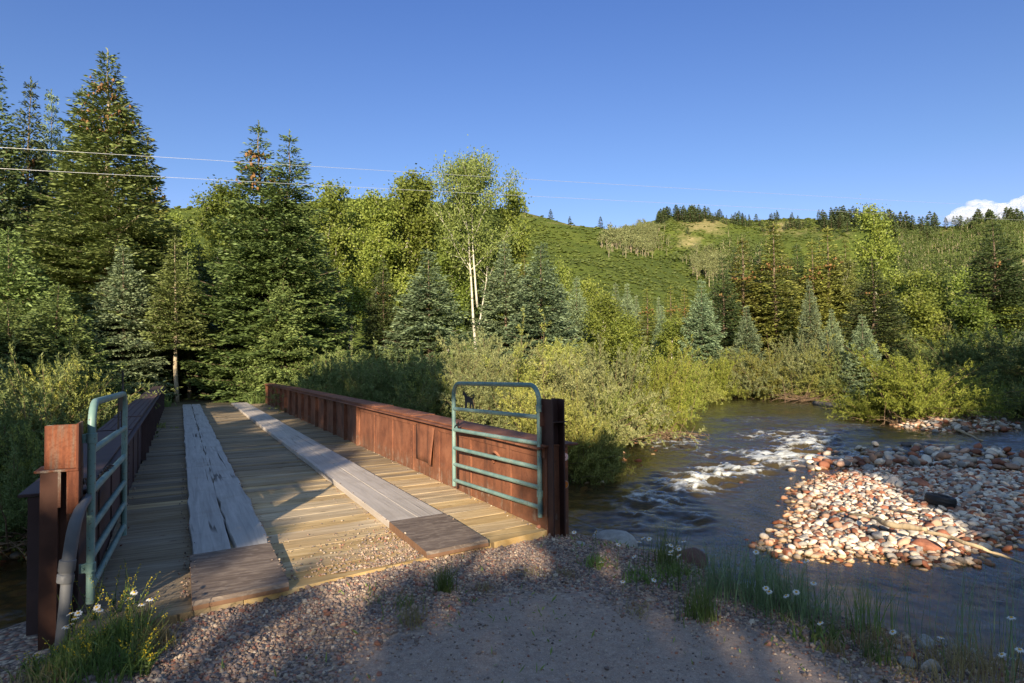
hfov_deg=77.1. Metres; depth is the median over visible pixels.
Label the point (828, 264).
spruce tree
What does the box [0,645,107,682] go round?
grass tuft
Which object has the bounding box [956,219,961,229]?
ridge conifer
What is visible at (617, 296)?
spruce tree
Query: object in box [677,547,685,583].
daisy
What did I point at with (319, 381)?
willow bush
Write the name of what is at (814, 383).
willow bush
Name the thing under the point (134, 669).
yellow wildflower
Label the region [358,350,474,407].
willow bush
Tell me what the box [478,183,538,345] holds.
aspen tree
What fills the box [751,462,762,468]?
boulder
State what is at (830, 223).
ridge conifer
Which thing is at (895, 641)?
grass tuft
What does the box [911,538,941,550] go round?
cobble
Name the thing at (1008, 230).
aspen grove
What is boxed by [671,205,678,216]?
ridge conifer
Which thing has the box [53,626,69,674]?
daisy
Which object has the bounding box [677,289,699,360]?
spruce tree
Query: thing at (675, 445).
boulder
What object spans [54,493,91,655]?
conduit pipe
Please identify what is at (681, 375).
willow bush
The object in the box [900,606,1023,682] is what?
grass tuft
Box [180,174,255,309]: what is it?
aspen tree
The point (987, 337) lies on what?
willow bush
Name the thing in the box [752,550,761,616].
daisy
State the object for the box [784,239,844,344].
spruce tree
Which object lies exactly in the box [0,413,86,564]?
willow bush
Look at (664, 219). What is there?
ridge conifer
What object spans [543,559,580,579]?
grass tuft
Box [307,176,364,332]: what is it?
aspen tree
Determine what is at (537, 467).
pipe gate
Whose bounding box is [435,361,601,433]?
willow bush
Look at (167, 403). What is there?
tall grass
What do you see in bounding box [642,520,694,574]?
grass tuft
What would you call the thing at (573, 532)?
daisy
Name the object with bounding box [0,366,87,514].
willow bush
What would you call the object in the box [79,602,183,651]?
grass tuft
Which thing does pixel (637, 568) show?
daisy
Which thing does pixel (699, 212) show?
ridge conifer
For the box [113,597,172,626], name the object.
grass tuft
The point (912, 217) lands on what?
ridge conifer
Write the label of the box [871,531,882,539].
cobble
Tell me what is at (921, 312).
aspen tree
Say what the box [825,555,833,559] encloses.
cobble
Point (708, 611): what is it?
grass tuft
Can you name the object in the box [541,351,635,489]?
willow bush
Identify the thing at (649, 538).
daisy
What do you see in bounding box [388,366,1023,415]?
meadow grass
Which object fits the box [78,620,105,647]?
yellow wildflower
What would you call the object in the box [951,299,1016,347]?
willow bush
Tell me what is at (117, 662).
grass tuft
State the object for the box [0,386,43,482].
willow bush
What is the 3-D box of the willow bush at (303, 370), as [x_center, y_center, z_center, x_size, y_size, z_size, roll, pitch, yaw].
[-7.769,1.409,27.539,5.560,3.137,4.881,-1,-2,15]
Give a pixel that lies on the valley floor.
(203, 402)
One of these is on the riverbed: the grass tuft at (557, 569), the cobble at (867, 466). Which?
the cobble at (867, 466)
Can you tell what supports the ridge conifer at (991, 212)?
on the hills
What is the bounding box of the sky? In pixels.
[0,0,1023,228]
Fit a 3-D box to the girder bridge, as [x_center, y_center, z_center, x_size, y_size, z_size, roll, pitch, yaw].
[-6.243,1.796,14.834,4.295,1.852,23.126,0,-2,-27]
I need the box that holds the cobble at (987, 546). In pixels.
[979,542,992,550]
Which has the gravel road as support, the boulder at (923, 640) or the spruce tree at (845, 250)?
the boulder at (923, 640)
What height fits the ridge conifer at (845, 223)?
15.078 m
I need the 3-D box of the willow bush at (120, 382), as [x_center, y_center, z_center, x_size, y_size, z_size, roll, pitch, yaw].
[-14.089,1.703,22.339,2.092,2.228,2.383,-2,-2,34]
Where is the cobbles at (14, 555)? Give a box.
[0,541,26,575]
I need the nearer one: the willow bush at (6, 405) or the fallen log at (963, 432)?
the willow bush at (6, 405)
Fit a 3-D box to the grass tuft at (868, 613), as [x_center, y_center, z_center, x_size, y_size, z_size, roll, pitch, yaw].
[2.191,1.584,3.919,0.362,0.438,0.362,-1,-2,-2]
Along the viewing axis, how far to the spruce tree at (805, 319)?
55.91 m
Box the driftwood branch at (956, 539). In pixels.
[924,530,1023,563]
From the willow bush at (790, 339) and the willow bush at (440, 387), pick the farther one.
the willow bush at (790, 339)
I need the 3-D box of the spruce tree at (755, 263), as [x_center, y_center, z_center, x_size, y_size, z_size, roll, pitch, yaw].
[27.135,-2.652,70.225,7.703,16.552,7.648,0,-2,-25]
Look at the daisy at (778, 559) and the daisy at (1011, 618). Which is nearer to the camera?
the daisy at (1011, 618)
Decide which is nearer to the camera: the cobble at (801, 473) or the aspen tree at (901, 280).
the cobble at (801, 473)
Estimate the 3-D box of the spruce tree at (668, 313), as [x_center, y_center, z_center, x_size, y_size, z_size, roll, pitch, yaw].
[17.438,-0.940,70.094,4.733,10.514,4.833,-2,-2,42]
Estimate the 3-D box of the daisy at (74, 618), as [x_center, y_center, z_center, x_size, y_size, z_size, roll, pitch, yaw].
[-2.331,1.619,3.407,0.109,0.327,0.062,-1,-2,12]
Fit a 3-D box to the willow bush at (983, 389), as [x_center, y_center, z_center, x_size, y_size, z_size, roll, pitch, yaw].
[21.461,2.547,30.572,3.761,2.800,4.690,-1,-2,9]
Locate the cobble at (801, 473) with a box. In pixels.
[796,471,806,475]
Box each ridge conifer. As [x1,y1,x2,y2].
[597,216,604,227]
[656,213,663,224]
[658,211,666,222]
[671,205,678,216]
[674,209,681,220]
[685,208,694,221]
[692,209,699,221]
[696,210,703,221]
[733,213,741,224]
[783,220,788,230]
[787,218,794,227]
[817,218,829,231]
[820,212,826,227]
[827,215,837,229]
[828,216,834,230]
[835,210,846,225]
[835,218,841,229]
[842,217,851,231]
[843,212,853,224]
[846,209,854,224]
[850,215,858,226]
[887,218,897,236]
[889,221,897,236]
[891,214,899,228]
[897,211,903,225]
[898,221,908,234]
[901,214,910,229]
[907,215,919,229]
[915,225,927,239]
[923,221,933,239]
[930,214,941,227]
[932,225,940,239]
[941,217,949,228]
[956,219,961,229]
[968,214,979,229]
[972,215,980,229]
[976,209,984,222]
[987,211,997,224]
[1005,208,1010,219]
[1017,211,1023,224]
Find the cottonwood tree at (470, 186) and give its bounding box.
[420,134,526,348]
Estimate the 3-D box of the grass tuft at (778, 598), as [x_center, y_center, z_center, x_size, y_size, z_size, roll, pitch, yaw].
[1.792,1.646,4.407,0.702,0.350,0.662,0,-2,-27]
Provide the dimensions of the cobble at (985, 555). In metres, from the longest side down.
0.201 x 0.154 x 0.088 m
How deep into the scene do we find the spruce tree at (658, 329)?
60.03 m
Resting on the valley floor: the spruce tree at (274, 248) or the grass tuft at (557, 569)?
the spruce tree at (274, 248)
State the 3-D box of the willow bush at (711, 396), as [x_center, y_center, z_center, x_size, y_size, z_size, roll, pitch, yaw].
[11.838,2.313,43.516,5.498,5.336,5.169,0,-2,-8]
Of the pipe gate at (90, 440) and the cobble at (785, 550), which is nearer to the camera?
the pipe gate at (90, 440)
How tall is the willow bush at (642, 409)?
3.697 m
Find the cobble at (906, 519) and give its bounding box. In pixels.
[897,517,916,522]
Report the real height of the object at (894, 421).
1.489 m
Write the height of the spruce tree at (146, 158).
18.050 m
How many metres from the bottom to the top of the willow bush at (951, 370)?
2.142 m
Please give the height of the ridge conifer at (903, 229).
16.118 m
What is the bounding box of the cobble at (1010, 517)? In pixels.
[1006,514,1014,520]
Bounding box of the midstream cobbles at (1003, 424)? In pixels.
[880,410,1023,438]
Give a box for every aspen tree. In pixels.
[156,208,204,276]
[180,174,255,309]
[302,216,361,341]
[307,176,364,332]
[324,195,381,346]
[338,178,414,345]
[348,163,448,340]
[388,177,459,342]
[422,210,484,350]
[449,244,508,341]
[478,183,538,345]
[541,254,580,334]
[571,285,630,363]
[573,273,604,354]
[607,308,654,372]
[642,315,689,371]
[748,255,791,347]
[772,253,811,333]
[824,253,872,339]
[844,194,908,339]
[869,266,928,340]
[881,263,956,336]
[882,286,958,358]
[904,269,958,336]
[935,291,1023,352]
[947,264,992,322]
[984,288,1023,339]
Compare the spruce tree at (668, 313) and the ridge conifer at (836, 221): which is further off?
the ridge conifer at (836, 221)
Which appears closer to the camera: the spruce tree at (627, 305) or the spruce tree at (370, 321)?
the spruce tree at (370, 321)
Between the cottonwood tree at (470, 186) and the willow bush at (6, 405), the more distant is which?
the cottonwood tree at (470, 186)
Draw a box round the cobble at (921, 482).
[911,477,929,486]
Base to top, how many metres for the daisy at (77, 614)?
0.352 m
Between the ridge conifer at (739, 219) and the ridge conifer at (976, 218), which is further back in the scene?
the ridge conifer at (739, 219)
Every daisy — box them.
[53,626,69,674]
[58,623,79,674]
[62,612,73,668]
[66,617,80,666]
[67,610,86,681]
[93,605,100,655]
[96,608,108,655]
[125,596,132,645]
[129,590,139,652]
[134,603,143,641]
[140,598,152,648]
[572,531,578,557]
[633,541,643,590]
[639,537,644,576]
[647,537,653,584]
[664,543,673,587]
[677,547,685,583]
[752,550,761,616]
[758,586,768,622]
[763,590,774,629]
[774,558,785,621]
[784,594,794,629]
[786,589,798,633]
[803,560,816,635]
[810,581,817,624]
[818,621,825,648]
[878,630,895,652]
[937,636,948,677]
[997,652,1009,682]
[1000,616,1019,682]
[1014,647,1023,682]
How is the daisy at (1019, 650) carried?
on the gravel road
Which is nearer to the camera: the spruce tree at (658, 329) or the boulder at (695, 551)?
the boulder at (695, 551)
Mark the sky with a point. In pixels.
(921, 102)
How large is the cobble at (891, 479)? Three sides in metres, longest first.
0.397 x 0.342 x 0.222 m
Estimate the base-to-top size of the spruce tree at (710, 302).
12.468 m
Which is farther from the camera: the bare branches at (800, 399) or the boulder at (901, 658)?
the bare branches at (800, 399)
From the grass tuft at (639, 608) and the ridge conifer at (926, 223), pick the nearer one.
the grass tuft at (639, 608)
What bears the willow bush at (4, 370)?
on the valley floor
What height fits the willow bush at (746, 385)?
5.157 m
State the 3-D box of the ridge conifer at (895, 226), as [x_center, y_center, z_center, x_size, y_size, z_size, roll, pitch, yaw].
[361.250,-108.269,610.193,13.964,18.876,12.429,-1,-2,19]
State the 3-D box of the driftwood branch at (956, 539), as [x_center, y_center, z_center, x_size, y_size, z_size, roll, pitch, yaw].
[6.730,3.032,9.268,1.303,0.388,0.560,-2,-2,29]
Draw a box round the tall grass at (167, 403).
[129,389,264,406]
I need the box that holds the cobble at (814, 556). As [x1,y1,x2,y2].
[810,554,819,558]
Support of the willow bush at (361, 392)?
on the valley floor
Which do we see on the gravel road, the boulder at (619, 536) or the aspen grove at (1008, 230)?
the boulder at (619, 536)
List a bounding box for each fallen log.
[812,401,846,407]
[951,427,983,441]
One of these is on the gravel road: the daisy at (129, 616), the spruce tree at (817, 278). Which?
the daisy at (129, 616)
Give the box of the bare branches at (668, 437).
[629,419,709,450]
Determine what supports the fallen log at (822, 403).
on the riverbed
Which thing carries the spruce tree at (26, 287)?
on the valley floor
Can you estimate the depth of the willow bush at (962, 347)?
45.30 m
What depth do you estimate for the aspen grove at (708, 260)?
459.85 m
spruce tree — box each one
[0,66,60,315]
[0,76,75,296]
[0,226,109,366]
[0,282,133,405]
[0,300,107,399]
[1,47,220,392]
[31,88,91,287]
[55,85,117,300]
[78,245,181,400]
[102,131,184,329]
[133,235,217,401]
[151,226,222,394]
[163,252,221,398]
[177,120,360,402]
[188,244,235,376]
[229,278,325,400]
[310,245,358,360]
[353,257,415,368]
[377,249,480,370]
[469,240,539,365]
[496,242,587,375]
[511,254,536,326]
[547,282,570,352]
[560,276,593,364]
[603,282,625,370]
[609,283,641,363]
[632,289,660,376]
[634,295,645,364]
[647,305,667,374]
[651,297,662,347]
[652,285,684,364]
[675,279,732,396]
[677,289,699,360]
[695,279,726,360]
[697,255,748,364]
[716,237,779,363]
[718,247,759,338]
[731,305,766,366]
[743,221,812,365]
[747,242,792,348]
[780,242,825,347]
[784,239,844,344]
[795,226,864,345]
[795,279,827,361]
[806,236,842,329]
[818,309,847,370]
[825,248,849,310]
[830,237,868,339]
[833,256,923,377]
[836,314,884,401]
[930,221,1023,345]
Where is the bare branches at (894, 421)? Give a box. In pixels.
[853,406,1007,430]
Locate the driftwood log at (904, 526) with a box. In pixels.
[848,513,927,530]
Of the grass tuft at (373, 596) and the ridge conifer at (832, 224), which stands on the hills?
the ridge conifer at (832, 224)
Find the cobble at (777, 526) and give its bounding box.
[772,524,783,529]
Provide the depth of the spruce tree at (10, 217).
33.25 m
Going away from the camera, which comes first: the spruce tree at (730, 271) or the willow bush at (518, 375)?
the willow bush at (518, 375)
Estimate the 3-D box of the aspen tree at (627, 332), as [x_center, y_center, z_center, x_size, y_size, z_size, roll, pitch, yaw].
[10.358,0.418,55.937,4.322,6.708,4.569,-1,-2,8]
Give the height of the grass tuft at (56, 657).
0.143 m
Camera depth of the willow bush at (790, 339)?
56.13 m
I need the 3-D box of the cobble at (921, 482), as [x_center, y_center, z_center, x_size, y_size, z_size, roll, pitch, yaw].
[9.246,3.231,14.551,0.267,0.228,0.450,-15,22,-23]
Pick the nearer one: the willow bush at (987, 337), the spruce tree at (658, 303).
the willow bush at (987, 337)
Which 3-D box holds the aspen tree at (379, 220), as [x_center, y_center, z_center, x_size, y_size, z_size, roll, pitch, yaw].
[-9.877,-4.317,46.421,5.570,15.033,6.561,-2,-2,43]
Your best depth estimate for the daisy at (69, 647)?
3.40 m
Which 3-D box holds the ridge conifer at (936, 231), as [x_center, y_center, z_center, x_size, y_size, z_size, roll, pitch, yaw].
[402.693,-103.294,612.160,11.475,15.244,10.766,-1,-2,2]
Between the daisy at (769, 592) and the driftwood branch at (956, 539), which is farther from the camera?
the driftwood branch at (956, 539)
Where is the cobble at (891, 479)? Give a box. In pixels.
[886,476,899,483]
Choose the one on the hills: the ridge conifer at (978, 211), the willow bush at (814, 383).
the ridge conifer at (978, 211)
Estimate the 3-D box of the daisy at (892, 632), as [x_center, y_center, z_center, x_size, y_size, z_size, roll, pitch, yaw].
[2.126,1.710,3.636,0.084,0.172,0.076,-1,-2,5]
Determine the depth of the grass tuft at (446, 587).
4.60 m
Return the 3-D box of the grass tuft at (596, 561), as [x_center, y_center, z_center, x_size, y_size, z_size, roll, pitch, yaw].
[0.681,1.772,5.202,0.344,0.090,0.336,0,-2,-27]
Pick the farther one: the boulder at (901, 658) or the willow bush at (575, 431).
the willow bush at (575, 431)
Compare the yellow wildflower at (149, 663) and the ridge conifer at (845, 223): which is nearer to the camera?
the yellow wildflower at (149, 663)
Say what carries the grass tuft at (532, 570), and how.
on the gravel road
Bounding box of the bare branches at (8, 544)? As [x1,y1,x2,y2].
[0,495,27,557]
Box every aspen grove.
[595,218,681,255]
[679,240,736,281]
[709,213,1023,300]
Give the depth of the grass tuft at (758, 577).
4.43 m
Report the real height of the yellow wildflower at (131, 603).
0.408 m
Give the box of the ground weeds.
[24,535,950,682]
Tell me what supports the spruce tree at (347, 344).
on the valley floor
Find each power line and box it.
[0,147,1023,207]
[0,168,1011,219]
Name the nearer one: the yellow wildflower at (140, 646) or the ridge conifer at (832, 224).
the yellow wildflower at (140, 646)
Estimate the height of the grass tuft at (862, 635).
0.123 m
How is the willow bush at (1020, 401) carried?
on the valley floor
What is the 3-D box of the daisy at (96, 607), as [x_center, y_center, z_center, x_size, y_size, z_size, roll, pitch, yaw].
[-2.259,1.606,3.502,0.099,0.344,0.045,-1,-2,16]
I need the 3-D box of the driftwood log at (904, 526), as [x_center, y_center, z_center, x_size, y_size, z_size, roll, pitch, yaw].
[6.081,2.923,10.497,0.229,0.153,1.512,0,-2,-10]
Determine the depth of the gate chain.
4.59 m
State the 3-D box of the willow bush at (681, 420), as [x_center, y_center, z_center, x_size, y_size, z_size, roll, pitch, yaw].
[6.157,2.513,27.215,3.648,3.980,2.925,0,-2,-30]
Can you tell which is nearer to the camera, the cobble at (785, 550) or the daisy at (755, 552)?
the daisy at (755, 552)
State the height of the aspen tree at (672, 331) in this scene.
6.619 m
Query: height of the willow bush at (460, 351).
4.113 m
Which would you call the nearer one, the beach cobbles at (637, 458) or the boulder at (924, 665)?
the boulder at (924, 665)
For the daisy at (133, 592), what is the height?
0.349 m
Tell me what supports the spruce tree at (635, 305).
on the valley floor
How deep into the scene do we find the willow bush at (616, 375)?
24.53 m
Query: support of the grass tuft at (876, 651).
on the gravel road
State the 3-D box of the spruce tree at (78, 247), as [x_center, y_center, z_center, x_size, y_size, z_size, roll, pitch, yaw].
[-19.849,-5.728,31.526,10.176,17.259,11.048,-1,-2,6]
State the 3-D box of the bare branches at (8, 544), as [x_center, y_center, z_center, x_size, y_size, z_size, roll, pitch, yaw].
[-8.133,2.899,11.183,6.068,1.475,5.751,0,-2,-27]
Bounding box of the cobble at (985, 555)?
[979,553,990,558]
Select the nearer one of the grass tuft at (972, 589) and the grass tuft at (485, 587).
the grass tuft at (972, 589)
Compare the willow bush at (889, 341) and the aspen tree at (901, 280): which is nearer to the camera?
the willow bush at (889, 341)
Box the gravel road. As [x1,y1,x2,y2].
[0,535,1023,682]
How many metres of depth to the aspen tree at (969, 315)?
57.01 m
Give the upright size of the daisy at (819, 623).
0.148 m
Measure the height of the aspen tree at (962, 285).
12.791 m
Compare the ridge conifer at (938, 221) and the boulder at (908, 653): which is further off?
the ridge conifer at (938, 221)
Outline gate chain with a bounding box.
[83,464,113,485]
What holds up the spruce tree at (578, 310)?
on the valley floor
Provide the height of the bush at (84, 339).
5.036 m
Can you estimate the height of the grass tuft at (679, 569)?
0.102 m
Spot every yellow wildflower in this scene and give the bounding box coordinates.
[16,651,52,672]
[42,629,98,657]
[57,589,103,641]
[63,632,104,667]
[72,563,105,622]
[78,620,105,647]
[92,592,131,650]
[96,565,131,613]
[118,628,159,675]
[124,560,158,612]
[125,591,167,671]
[139,635,175,676]
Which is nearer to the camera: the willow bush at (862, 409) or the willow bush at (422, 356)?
the willow bush at (422, 356)
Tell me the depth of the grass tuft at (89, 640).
3.64 m
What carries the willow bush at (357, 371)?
on the valley floor
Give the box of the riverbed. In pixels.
[0,402,1023,664]
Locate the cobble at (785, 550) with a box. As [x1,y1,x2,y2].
[782,547,791,555]
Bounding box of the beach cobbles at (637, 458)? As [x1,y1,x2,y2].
[568,438,665,492]
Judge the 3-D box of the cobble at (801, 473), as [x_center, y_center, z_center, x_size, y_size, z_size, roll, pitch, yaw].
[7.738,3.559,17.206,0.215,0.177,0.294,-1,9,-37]
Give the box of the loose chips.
[83,448,537,612]
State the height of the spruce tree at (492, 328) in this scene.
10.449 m
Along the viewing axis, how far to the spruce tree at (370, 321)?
38.79 m
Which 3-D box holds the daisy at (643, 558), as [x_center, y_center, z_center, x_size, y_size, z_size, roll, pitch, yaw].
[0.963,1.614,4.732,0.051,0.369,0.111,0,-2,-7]
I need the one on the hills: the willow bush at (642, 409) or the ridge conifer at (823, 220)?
the ridge conifer at (823, 220)
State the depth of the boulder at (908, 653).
3.62 m
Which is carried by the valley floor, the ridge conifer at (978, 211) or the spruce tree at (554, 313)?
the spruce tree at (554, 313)
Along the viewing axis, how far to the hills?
403.88 m
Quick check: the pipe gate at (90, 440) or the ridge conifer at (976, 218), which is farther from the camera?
the ridge conifer at (976, 218)
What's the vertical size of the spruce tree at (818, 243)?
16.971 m
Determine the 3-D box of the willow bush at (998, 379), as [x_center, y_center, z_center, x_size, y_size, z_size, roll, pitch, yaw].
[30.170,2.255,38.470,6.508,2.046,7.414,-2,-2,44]
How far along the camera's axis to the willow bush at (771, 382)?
48.94 m
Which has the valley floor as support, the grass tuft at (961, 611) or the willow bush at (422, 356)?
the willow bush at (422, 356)
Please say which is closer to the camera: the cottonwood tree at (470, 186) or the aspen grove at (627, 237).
the cottonwood tree at (470, 186)
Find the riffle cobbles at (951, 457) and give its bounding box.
[782,441,1023,473]
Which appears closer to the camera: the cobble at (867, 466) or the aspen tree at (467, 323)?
the cobble at (867, 466)
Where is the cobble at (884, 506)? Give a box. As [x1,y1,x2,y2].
[879,505,889,509]
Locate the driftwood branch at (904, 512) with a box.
[889,507,931,519]
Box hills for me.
[3,199,1023,361]
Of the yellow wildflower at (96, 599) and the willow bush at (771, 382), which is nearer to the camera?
the yellow wildflower at (96, 599)
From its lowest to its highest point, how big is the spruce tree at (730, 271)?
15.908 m
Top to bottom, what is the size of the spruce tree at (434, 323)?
8.876 m
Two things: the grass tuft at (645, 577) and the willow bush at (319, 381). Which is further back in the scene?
the willow bush at (319, 381)
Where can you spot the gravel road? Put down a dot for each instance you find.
(15, 640)
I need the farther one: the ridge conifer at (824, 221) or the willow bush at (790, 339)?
the ridge conifer at (824, 221)
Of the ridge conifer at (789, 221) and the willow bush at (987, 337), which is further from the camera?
the ridge conifer at (789, 221)
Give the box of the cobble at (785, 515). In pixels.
[782,513,790,518]
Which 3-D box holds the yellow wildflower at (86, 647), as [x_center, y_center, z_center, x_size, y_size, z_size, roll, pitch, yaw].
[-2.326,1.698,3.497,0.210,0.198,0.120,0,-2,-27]
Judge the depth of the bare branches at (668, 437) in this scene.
23.92 m
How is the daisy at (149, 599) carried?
on the gravel road
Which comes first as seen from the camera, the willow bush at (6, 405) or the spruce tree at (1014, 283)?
the willow bush at (6, 405)
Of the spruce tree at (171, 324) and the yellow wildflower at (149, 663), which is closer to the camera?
the yellow wildflower at (149, 663)
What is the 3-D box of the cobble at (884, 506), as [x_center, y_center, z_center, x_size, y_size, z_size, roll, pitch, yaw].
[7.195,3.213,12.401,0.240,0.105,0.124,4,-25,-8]
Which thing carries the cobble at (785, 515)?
on the riverbed
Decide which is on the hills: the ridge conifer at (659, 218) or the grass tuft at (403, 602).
the ridge conifer at (659, 218)
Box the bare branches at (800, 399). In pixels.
[763,374,839,403]
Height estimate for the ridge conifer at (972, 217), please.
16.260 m
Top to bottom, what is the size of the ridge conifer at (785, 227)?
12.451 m
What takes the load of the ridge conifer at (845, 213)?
on the hills
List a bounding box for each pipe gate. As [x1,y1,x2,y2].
[79,371,127,604]
[452,381,542,517]
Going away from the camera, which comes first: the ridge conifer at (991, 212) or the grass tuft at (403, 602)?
the grass tuft at (403, 602)
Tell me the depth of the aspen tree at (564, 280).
72.40 m
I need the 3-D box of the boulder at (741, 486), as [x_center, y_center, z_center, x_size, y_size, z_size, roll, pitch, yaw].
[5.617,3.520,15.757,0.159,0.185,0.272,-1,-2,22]
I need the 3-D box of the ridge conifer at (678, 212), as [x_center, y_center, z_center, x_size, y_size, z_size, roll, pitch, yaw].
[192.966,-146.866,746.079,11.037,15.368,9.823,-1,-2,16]
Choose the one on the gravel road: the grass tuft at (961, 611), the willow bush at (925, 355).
the grass tuft at (961, 611)
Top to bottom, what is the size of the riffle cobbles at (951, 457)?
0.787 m
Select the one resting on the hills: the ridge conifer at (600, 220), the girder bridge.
the ridge conifer at (600, 220)
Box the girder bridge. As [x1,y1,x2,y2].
[18,383,577,649]
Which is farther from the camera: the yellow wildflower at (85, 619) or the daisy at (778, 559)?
the daisy at (778, 559)
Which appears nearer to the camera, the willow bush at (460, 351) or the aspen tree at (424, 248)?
the willow bush at (460, 351)
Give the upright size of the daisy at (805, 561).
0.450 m
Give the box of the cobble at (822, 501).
[815,499,825,504]
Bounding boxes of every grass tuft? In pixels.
[0,634,117,682]
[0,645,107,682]
[51,623,127,668]
[59,627,166,682]
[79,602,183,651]
[112,615,185,652]
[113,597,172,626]
[347,590,394,605]
[380,583,422,613]
[388,589,436,631]
[422,557,462,592]
[468,573,495,597]
[515,564,544,577]
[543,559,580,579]
[575,551,616,569]
[611,595,654,619]
[613,559,675,589]
[627,559,702,581]
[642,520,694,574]
[674,573,725,627]
[681,534,779,608]
[716,527,811,624]
[724,561,840,621]
[760,559,855,628]
[773,612,866,654]
[808,552,886,650]
[809,615,914,657]
[820,630,844,656]
[824,619,1014,682]
[840,572,901,650]
[847,622,915,652]
[860,634,909,667]
[864,618,1001,682]
[876,535,986,653]
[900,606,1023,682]
[902,539,998,667]
[951,523,1023,681]
[960,540,1020,679]
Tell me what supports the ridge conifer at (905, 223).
on the hills
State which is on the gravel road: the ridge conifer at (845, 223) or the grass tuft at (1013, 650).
the grass tuft at (1013, 650)
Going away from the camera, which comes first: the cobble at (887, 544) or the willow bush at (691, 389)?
the cobble at (887, 544)
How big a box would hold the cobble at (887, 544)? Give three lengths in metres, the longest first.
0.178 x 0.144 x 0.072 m
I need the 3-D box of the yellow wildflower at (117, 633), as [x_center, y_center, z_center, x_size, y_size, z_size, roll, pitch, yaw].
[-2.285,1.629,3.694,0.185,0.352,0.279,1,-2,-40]
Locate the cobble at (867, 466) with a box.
[862,464,874,469]
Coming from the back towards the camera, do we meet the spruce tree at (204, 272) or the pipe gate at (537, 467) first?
the spruce tree at (204, 272)
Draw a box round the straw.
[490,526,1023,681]
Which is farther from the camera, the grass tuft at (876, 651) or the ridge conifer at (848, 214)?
the ridge conifer at (848, 214)
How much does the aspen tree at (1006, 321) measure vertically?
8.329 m
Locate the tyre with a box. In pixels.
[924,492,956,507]
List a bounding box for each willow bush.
[0,333,178,469]
[0,341,115,414]
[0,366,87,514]
[0,380,116,499]
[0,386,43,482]
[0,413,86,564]
[6,313,177,436]
[96,363,144,406]
[255,352,350,407]
[262,342,375,393]
[269,347,398,412]
[306,350,356,389]
[317,358,405,406]
[330,348,413,404]
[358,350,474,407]
[360,337,441,381]
[362,373,458,416]
[391,343,496,385]
[401,343,463,418]
[402,345,521,416]
[434,326,546,385]
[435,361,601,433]
[462,307,584,406]
[492,345,630,476]
[502,308,589,389]
[527,342,706,447]
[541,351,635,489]
[559,329,693,430]
[583,359,633,454]
[588,364,670,443]
[593,333,699,433]
[627,355,700,435]
[634,345,710,417]
[670,338,731,405]
[685,345,750,398]
[704,343,784,398]
[722,326,812,399]
[754,334,846,397]
[757,324,867,402]
[776,319,843,367]
[803,341,883,399]
[818,375,899,423]
[844,340,1023,422]
[875,328,928,363]
[887,329,986,375]
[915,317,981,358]
[918,321,1022,370]
[923,367,1021,416]
[926,360,1022,386]
[947,364,1023,391]
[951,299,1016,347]
[956,318,1023,370]
[962,327,1023,382]
[996,382,1023,414]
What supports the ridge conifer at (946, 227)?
on the hills
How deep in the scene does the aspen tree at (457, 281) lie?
49.55 m
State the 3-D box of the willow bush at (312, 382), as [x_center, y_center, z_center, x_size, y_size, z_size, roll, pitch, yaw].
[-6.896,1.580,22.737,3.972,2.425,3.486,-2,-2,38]
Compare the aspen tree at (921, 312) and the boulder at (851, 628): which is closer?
the boulder at (851, 628)
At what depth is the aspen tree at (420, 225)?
49.26 m
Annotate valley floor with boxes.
[164,391,1021,491]
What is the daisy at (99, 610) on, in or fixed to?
on the gravel road
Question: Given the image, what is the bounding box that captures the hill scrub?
[151,197,1023,338]
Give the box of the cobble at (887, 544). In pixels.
[881,542,893,547]
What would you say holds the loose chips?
on the girder bridge
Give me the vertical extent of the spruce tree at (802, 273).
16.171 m
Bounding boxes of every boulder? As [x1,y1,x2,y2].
[592,529,637,547]
[669,442,677,447]
[677,547,707,569]
[738,481,744,488]
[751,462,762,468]
[844,625,859,632]
[898,656,916,668]
[905,651,914,658]
[917,634,934,649]
[920,659,940,672]
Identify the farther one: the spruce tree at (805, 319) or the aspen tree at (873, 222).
the aspen tree at (873, 222)
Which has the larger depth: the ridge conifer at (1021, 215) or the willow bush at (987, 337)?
the ridge conifer at (1021, 215)
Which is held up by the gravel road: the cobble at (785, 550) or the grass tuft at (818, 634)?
the grass tuft at (818, 634)
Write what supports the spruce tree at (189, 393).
on the valley floor

